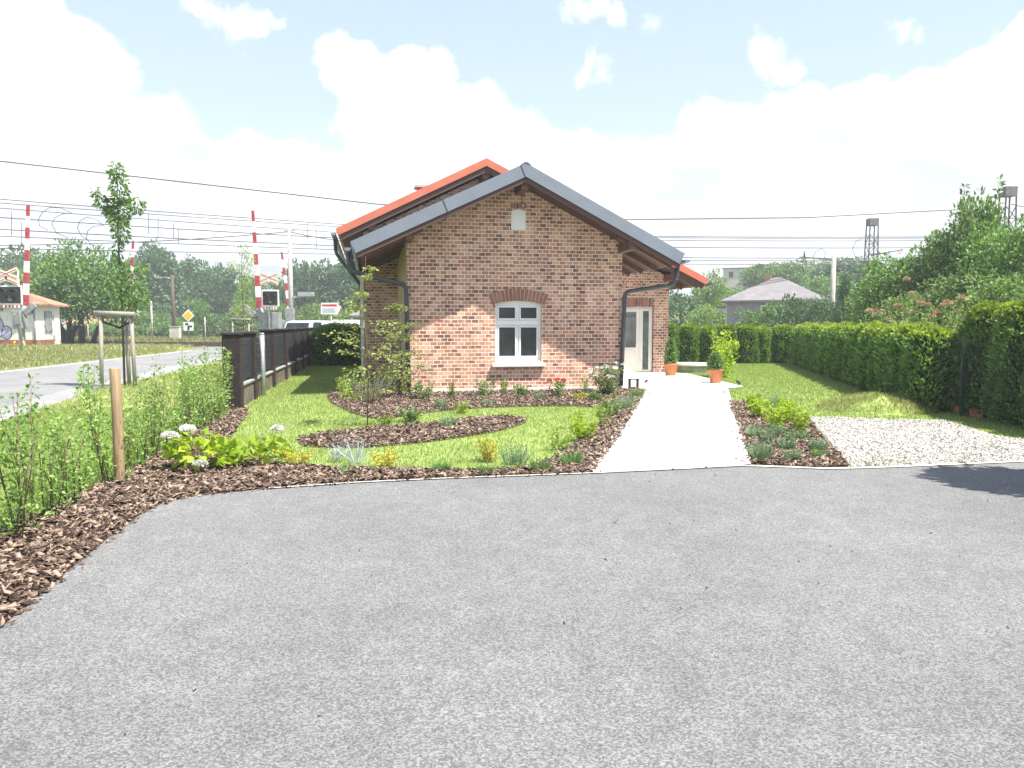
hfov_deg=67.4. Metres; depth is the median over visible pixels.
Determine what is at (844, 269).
leafy tree
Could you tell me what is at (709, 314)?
round bush
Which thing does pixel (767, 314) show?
round bush
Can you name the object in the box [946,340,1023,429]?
fence
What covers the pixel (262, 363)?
steel post
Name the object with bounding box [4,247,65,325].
leafy tree
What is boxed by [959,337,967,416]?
fence post
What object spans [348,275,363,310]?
leafy tree
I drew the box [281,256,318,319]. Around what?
leafy tree
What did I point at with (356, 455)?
wispy flower
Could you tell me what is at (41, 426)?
verge grass
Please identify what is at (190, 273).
leafy tree
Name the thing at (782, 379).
lawn grass
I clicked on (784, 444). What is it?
lavender
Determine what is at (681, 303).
round bush
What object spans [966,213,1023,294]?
garden tree
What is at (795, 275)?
leafy tree
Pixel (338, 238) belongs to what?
contact wire
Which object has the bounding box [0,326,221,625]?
ground
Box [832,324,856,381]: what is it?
thuja
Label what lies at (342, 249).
contact wire
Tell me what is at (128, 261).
leafy tree
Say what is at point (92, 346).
grass
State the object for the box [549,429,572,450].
leafy perennial
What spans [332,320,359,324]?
parked car
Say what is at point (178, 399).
privet shrub
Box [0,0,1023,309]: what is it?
sky
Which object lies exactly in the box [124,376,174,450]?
privet shrub
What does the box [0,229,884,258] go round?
contact wire
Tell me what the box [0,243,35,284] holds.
leafy tree
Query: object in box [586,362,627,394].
rose bush
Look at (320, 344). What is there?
clipped hedge
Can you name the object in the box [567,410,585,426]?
leafy perennial
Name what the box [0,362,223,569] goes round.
verge
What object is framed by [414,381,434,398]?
garden shrub
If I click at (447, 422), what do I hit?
lavender
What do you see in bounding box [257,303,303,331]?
round bush
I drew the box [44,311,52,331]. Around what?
window
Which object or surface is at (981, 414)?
clay block
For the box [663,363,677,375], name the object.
flower pot
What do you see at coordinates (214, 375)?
privet shrub
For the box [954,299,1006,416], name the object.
thuja
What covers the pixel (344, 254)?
contact wire
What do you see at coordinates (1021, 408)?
thuja
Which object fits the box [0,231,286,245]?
overhead cable
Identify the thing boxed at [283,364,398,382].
lawn grass
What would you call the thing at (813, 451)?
grass tuft
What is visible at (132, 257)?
crossing barrier
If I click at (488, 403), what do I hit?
lavender
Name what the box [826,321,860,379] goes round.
thuja
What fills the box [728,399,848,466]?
bark mulch
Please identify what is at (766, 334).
thuja
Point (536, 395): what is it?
lavender
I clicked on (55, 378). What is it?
road
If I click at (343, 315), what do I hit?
round bush
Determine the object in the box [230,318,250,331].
tree stake frame
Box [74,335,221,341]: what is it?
grass
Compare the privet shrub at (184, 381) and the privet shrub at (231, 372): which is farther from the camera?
the privet shrub at (231, 372)
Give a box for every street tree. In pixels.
[88,161,152,384]
[226,244,255,330]
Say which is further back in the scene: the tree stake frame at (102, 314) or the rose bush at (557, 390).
the tree stake frame at (102, 314)
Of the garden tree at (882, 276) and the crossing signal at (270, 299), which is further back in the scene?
the crossing signal at (270, 299)
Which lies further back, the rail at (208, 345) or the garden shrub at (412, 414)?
the rail at (208, 345)
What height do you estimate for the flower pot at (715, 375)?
0.340 m
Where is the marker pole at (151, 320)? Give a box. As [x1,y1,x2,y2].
[150,301,153,337]
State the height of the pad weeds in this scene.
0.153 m
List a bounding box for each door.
[53,315,59,344]
[624,309,638,371]
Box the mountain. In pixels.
[61,259,319,325]
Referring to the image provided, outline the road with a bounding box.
[0,347,221,407]
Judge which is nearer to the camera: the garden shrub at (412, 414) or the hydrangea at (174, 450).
the hydrangea at (174, 450)
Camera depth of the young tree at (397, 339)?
15.29 m
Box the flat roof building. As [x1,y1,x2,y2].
[722,267,753,291]
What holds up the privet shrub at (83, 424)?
on the verge
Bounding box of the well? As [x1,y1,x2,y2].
[677,362,706,372]
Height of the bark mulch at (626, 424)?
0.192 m
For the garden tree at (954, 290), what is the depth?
24.05 m
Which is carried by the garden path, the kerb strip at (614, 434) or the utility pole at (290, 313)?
the kerb strip at (614, 434)
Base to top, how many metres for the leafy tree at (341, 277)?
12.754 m
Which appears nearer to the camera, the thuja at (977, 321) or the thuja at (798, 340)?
the thuja at (977, 321)
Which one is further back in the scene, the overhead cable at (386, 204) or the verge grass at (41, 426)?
the overhead cable at (386, 204)
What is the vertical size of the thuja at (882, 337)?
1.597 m
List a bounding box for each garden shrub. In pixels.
[335,375,367,397]
[396,407,422,421]
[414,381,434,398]
[474,377,497,395]
[513,384,528,395]
[587,391,602,400]
[599,397,620,415]
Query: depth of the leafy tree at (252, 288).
109.91 m
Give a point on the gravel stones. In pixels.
(918, 440)
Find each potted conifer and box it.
[664,337,677,363]
[705,351,724,370]
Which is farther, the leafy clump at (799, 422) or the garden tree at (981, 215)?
the garden tree at (981, 215)
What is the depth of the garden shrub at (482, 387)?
15.57 m
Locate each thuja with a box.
[668,322,680,361]
[679,322,700,361]
[699,324,719,362]
[716,324,740,362]
[735,323,760,363]
[755,324,773,362]
[771,323,794,363]
[789,325,797,363]
[791,322,818,365]
[796,323,811,365]
[799,326,809,368]
[802,322,820,369]
[807,321,830,370]
[811,323,832,373]
[814,323,835,375]
[821,320,845,376]
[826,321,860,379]
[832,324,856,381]
[839,321,870,383]
[846,319,888,387]
[852,321,894,389]
[864,321,896,392]
[871,320,914,392]
[881,320,941,395]
[896,323,960,412]
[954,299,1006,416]
[977,300,1023,425]
[1013,332,1023,427]
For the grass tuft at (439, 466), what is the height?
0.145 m
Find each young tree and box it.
[322,261,413,425]
[365,302,435,394]
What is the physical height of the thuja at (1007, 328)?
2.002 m
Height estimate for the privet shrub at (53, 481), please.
1.123 m
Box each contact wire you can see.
[0,199,933,236]
[0,208,931,240]
[0,217,925,247]
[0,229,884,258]
[0,236,904,260]
[0,248,889,264]
[2,203,902,238]
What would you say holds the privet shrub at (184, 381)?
on the verge
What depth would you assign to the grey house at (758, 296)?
56.76 m
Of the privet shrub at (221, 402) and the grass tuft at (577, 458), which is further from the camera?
the privet shrub at (221, 402)
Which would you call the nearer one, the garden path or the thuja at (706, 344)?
the garden path
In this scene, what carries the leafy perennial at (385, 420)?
on the lawn at (462, 442)
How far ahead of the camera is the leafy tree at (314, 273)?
115.48 m
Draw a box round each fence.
[220,327,313,408]
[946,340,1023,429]
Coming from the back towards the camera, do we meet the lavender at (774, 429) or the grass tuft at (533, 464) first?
the lavender at (774, 429)
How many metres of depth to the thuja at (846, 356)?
18.55 m
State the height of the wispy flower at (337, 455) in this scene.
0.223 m
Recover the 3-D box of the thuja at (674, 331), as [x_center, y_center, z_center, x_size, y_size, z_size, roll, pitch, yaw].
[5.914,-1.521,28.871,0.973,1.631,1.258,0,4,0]
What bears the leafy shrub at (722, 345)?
on the lawn at (462, 442)
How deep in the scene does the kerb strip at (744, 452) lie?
10.40 m
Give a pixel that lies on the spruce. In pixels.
(845, 286)
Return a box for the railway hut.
[0,292,68,345]
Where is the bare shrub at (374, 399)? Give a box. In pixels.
[341,372,399,402]
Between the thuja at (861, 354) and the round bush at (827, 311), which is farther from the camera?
the round bush at (827, 311)
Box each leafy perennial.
[376,414,395,425]
[447,382,455,395]
[454,399,469,412]
[499,377,507,393]
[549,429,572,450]
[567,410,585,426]
[578,375,588,393]
[594,404,612,424]
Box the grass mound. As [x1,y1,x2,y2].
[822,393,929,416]
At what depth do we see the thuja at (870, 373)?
15.99 m
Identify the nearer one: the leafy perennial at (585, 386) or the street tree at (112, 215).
the leafy perennial at (585, 386)
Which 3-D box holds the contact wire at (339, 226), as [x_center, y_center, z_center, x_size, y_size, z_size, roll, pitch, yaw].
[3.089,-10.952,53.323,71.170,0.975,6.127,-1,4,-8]
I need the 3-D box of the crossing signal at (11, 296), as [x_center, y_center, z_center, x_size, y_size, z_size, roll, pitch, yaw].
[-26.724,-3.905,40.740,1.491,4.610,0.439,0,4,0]
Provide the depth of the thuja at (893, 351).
14.26 m
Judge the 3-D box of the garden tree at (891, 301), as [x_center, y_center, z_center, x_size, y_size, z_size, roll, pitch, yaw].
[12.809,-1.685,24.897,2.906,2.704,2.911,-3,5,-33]
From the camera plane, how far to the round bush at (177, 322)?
83.08 m
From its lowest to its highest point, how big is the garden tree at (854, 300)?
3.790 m
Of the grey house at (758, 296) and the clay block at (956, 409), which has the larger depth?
the grey house at (758, 296)
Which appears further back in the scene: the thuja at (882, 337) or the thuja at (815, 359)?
the thuja at (815, 359)
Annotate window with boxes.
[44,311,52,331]
[495,301,540,360]
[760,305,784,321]
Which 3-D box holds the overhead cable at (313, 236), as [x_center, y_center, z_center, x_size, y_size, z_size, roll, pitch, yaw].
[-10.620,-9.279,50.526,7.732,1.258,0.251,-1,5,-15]
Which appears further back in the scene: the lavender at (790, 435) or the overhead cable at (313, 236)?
the overhead cable at (313, 236)
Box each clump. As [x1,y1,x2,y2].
[279,447,314,463]
[367,447,402,466]
[473,434,500,461]
[570,415,599,438]
[572,392,586,398]
[745,392,761,408]
[745,397,770,417]
[760,403,786,428]
[761,389,784,407]
[774,403,793,422]
[777,395,795,408]
[789,404,810,431]
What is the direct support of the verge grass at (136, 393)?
on the verge
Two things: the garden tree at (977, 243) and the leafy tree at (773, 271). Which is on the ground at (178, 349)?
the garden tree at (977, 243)
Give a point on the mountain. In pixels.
(269, 269)
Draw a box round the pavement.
[0,357,220,420]
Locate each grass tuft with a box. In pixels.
[336,465,355,473]
[429,459,452,471]
[474,462,496,473]
[527,457,555,470]
[557,450,585,464]
[628,388,646,395]
[808,447,828,457]
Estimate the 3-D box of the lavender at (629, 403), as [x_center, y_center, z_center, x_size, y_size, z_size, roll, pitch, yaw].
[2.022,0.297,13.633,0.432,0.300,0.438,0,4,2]
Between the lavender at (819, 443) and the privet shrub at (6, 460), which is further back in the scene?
the lavender at (819, 443)
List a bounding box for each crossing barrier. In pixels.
[11,205,36,346]
[121,241,138,339]
[242,210,281,328]
[280,252,288,325]
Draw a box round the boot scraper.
[628,378,638,387]
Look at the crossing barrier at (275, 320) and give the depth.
43.55 m
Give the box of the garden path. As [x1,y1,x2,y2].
[590,372,745,471]
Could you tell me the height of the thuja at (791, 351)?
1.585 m
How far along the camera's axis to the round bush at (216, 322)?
80.33 m
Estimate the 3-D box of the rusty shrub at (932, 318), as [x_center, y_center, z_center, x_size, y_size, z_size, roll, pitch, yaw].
[11.257,-1.552,21.173,2.580,2.898,3.384,3,5,30]
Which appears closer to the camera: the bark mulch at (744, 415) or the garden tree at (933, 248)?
the bark mulch at (744, 415)
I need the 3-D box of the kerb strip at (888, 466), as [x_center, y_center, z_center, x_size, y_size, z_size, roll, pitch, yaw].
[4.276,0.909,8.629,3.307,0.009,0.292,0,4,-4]
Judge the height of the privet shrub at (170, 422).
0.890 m
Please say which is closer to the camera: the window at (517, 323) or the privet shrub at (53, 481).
the privet shrub at (53, 481)
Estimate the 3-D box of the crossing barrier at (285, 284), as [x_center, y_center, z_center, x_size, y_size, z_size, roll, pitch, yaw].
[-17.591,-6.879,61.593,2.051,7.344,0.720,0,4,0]
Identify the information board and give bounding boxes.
[321,303,341,319]
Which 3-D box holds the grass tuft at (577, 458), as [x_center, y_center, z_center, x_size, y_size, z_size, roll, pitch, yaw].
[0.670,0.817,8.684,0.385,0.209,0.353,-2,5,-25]
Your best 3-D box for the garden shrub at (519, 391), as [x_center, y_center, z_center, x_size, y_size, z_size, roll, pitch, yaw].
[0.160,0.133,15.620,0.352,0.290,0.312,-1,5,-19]
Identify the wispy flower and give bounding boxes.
[328,441,347,461]
[332,436,375,464]
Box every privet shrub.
[0,373,51,541]
[0,392,54,528]
[10,386,90,514]
[35,410,94,502]
[37,407,99,491]
[73,366,142,484]
[74,363,126,476]
[105,396,161,467]
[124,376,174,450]
[133,354,170,457]
[133,381,186,443]
[154,364,198,434]
[167,365,202,438]
[175,347,217,427]
[184,356,224,424]
[189,371,230,421]
[193,346,233,412]
[199,347,232,415]
[204,354,234,410]
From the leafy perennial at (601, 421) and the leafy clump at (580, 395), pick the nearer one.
the leafy perennial at (601, 421)
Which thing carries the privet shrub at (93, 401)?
on the verge
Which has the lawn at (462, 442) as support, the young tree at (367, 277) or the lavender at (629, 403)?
the young tree at (367, 277)
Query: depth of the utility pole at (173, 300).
69.51 m
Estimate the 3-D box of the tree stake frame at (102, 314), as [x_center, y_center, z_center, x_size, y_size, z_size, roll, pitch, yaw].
[-8.996,-0.698,17.727,0.886,1.975,0.742,0,4,-3]
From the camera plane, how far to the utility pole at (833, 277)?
45.55 m
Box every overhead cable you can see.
[0,161,1002,219]
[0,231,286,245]
[291,232,339,240]
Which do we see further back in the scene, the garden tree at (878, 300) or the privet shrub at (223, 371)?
the garden tree at (878, 300)
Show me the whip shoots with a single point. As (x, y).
(996, 197)
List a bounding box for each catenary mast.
[853,218,902,278]
[998,186,1017,231]
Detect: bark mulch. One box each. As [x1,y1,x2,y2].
[0,391,643,627]
[296,413,526,447]
[327,383,645,417]
[595,390,653,470]
[722,389,746,461]
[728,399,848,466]
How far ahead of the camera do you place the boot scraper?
17.17 m
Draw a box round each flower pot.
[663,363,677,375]
[708,369,723,382]
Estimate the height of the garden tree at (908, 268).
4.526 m
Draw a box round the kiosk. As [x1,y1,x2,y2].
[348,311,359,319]
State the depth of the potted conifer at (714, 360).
18.75 m
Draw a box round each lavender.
[435,397,449,407]
[439,415,457,425]
[481,398,493,404]
[497,442,534,466]
[533,390,546,397]
[615,393,635,407]
[742,435,777,458]
[744,421,766,435]
[760,429,777,440]
[767,421,785,434]
[776,435,797,448]
[781,442,803,458]
[784,428,797,439]
[791,427,812,438]
[808,434,829,449]
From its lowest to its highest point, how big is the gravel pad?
0.072 m
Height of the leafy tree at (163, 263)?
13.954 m
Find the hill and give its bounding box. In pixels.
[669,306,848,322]
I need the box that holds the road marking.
[4,350,192,371]
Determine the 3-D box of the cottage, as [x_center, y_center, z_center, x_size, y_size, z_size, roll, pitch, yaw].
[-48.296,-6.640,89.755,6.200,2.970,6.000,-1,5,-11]
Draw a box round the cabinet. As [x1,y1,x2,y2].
[169,326,181,338]
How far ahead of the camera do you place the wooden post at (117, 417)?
7.62 m
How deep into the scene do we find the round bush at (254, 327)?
72.72 m
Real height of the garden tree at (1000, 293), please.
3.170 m
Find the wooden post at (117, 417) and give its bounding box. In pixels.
[109,368,124,480]
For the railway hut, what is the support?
on the ground at (178, 349)
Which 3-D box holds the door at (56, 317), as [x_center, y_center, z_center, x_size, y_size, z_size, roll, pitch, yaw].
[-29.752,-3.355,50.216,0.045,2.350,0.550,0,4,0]
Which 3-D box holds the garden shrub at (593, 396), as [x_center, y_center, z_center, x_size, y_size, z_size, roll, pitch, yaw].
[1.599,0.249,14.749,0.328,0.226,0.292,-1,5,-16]
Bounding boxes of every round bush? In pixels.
[86,318,120,336]
[112,309,184,336]
[140,315,187,336]
[180,296,214,337]
[196,311,252,336]
[216,297,274,336]
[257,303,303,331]
[298,302,340,320]
[337,308,357,319]
[669,289,709,326]
[684,300,727,326]
[732,307,765,326]
[747,299,794,330]
[765,292,829,328]
[800,294,848,323]
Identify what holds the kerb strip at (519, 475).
on the driveway
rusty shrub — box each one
[857,302,938,323]
[865,276,975,331]
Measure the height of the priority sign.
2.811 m
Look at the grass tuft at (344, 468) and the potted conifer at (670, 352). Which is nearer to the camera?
the grass tuft at (344, 468)
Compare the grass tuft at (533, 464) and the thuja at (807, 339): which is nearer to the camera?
the grass tuft at (533, 464)
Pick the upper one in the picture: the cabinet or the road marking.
the cabinet
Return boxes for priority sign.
[182,310,193,338]
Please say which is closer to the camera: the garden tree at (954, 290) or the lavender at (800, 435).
the lavender at (800, 435)
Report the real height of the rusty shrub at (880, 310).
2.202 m
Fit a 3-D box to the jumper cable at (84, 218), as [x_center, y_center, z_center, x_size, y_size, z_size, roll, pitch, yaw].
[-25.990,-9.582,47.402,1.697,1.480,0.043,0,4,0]
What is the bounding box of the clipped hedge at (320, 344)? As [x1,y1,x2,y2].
[309,322,364,365]
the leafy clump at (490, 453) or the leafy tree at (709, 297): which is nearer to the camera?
the leafy clump at (490, 453)
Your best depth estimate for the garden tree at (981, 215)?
25.85 m
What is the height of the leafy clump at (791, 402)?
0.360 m
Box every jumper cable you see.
[38,207,70,229]
[77,217,103,239]
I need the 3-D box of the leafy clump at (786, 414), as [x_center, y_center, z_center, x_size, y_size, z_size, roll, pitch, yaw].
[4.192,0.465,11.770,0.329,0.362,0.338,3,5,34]
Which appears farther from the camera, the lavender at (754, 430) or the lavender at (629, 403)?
the lavender at (629, 403)
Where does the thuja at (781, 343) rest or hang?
on the lawn at (462, 442)
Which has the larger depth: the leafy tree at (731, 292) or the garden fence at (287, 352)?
the leafy tree at (731, 292)
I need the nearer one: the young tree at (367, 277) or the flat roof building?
the young tree at (367, 277)
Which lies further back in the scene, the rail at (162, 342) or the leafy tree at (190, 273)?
the leafy tree at (190, 273)
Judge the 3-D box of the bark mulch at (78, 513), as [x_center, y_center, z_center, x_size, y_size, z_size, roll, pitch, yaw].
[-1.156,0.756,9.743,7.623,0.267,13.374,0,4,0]
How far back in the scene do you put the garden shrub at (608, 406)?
12.54 m
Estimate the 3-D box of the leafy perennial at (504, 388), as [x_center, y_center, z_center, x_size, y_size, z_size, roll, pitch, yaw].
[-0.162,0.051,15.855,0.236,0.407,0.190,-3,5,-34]
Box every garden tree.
[844,279,877,323]
[851,250,911,323]
[863,291,941,323]
[865,268,915,321]
[882,246,945,316]
[906,217,980,306]
[914,268,995,359]
[934,185,1007,294]
[941,269,1023,328]
[944,218,1023,302]
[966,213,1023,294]
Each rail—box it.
[66,344,221,346]
[74,342,221,343]
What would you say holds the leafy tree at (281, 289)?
on the ground at (178, 349)
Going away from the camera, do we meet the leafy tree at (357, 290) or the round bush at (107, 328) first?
the round bush at (107, 328)
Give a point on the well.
(694, 367)
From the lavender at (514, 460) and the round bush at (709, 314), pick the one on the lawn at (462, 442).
the lavender at (514, 460)
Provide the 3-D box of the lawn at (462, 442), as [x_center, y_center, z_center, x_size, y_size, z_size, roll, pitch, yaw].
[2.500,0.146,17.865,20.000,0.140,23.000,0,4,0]
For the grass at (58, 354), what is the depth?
34.05 m
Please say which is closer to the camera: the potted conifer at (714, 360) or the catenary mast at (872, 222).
the potted conifer at (714, 360)
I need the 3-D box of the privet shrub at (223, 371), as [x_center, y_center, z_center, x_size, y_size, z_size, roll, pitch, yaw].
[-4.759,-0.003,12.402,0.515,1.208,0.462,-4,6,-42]
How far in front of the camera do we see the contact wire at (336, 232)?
51.12 m
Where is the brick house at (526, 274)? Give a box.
[331,158,712,391]
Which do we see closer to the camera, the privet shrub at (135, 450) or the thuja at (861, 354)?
the privet shrub at (135, 450)
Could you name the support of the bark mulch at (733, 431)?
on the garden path
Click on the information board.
(330, 308)
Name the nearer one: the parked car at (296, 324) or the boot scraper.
the boot scraper
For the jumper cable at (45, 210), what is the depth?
47.30 m
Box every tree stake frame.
[93,311,136,388]
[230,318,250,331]
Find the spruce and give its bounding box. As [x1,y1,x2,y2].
[829,271,853,322]
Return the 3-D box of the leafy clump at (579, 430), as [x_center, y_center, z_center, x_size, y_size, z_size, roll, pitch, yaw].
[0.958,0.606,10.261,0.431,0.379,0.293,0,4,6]
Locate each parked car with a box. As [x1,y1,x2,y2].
[284,321,348,337]
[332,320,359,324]
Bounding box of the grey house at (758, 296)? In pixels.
[710,275,829,324]
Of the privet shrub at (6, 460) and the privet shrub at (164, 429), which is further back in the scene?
the privet shrub at (164, 429)
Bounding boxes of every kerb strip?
[269,465,744,487]
[592,391,646,469]
[725,389,750,463]
[746,460,1023,468]
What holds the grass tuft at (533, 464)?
on the bark mulch at (78, 513)
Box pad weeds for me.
[810,414,1019,464]
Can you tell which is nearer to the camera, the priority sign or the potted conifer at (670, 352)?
the potted conifer at (670, 352)
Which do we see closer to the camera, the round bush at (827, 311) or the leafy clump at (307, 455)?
the leafy clump at (307, 455)
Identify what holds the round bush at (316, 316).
on the ground at (178, 349)
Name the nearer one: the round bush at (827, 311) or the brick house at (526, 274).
the brick house at (526, 274)
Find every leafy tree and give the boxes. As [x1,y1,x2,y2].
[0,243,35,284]
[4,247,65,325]
[13,237,147,342]
[123,252,155,333]
[134,238,189,326]
[173,252,206,322]
[185,258,233,327]
[207,266,253,324]
[233,277,270,321]
[254,277,297,319]
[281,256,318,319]
[297,257,344,315]
[318,256,359,320]
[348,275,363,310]
[687,267,729,313]
[707,286,745,304]
[737,262,770,289]
[756,261,805,285]
[775,256,826,289]
[800,275,857,307]
[803,256,857,297]
[825,255,882,300]
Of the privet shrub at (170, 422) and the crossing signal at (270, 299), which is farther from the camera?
the crossing signal at (270, 299)
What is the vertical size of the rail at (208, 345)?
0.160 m
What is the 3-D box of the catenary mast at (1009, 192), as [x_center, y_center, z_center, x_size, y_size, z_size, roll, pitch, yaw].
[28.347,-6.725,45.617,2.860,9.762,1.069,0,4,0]
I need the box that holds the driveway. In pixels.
[0,462,1023,767]
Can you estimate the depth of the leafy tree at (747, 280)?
125.58 m
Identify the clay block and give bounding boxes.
[954,406,968,414]
[969,408,984,417]
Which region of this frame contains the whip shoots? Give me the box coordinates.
[954,173,1006,266]
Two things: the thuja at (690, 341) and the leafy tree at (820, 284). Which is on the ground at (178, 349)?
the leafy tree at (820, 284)
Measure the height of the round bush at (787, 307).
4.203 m
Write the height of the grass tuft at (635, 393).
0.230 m
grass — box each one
[0,342,193,350]
[0,348,176,369]
[0,406,229,525]
[39,361,311,410]
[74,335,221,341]
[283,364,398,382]
[676,363,1023,437]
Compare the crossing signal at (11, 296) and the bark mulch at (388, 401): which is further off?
the crossing signal at (11, 296)
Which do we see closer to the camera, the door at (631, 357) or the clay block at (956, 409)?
the clay block at (956, 409)
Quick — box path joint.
[704,388,707,466]
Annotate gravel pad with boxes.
[837,420,1021,466]
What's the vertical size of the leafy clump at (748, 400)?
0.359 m
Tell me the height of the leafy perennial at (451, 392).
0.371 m
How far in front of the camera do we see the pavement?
15.79 m
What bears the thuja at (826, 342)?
on the lawn at (462, 442)
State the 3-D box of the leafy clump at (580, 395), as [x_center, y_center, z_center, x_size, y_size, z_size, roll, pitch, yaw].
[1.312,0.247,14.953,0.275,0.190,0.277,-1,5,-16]
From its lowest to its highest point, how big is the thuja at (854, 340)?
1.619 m
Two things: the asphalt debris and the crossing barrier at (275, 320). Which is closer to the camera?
the asphalt debris
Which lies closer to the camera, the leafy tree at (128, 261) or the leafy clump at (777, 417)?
the leafy clump at (777, 417)
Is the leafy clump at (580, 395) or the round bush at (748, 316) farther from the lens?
the round bush at (748, 316)
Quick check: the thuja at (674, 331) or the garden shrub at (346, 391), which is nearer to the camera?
the garden shrub at (346, 391)
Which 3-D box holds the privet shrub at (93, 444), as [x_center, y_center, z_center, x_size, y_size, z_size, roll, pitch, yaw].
[-3.996,0.424,7.645,0.380,1.239,0.606,3,5,35]
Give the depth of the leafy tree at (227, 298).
115.74 m
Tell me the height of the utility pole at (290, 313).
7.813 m
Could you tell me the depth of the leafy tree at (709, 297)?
76.52 m
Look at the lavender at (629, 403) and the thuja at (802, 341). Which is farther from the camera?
the thuja at (802, 341)
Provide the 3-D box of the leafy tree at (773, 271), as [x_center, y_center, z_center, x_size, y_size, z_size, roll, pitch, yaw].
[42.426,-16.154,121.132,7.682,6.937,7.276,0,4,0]
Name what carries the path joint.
on the garden path
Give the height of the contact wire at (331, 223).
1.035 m
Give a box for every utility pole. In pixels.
[155,275,175,325]
[284,228,313,321]
[802,251,838,317]
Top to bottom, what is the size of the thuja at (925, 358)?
1.577 m
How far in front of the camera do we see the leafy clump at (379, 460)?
8.53 m
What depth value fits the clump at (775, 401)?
13.54 m
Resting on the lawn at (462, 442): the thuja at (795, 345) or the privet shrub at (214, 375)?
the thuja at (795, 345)
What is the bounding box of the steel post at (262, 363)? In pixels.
[259,333,265,396]
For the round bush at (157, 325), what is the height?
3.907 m
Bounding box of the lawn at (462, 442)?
[176,363,1023,499]
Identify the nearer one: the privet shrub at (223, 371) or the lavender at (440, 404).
the privet shrub at (223, 371)
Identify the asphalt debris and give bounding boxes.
[64,473,1014,734]
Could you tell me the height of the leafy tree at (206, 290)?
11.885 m
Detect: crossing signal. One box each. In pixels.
[0,267,22,350]
[259,272,278,328]
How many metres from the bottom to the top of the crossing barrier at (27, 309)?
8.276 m
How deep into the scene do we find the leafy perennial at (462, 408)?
13.06 m
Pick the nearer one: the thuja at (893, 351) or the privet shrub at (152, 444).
the privet shrub at (152, 444)
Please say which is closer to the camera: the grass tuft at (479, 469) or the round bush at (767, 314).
the grass tuft at (479, 469)
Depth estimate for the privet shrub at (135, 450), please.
8.41 m
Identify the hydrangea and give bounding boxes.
[159,424,241,469]
[205,424,292,465]
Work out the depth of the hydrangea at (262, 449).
8.70 m
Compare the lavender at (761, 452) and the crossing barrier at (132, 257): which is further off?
the crossing barrier at (132, 257)
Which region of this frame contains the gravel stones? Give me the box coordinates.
[809,416,1023,466]
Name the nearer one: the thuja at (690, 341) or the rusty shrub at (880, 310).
the rusty shrub at (880, 310)
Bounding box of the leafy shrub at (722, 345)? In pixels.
[709,329,739,377]
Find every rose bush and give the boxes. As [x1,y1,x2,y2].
[547,377,566,396]
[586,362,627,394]
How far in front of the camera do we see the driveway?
4.02 m
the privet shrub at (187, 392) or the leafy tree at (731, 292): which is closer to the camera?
the privet shrub at (187, 392)
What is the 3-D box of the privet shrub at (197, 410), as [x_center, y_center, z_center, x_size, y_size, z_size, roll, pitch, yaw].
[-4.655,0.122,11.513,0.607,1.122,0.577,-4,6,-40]
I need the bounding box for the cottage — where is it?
[61,314,113,336]
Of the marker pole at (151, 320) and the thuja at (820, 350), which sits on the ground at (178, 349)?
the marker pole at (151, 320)

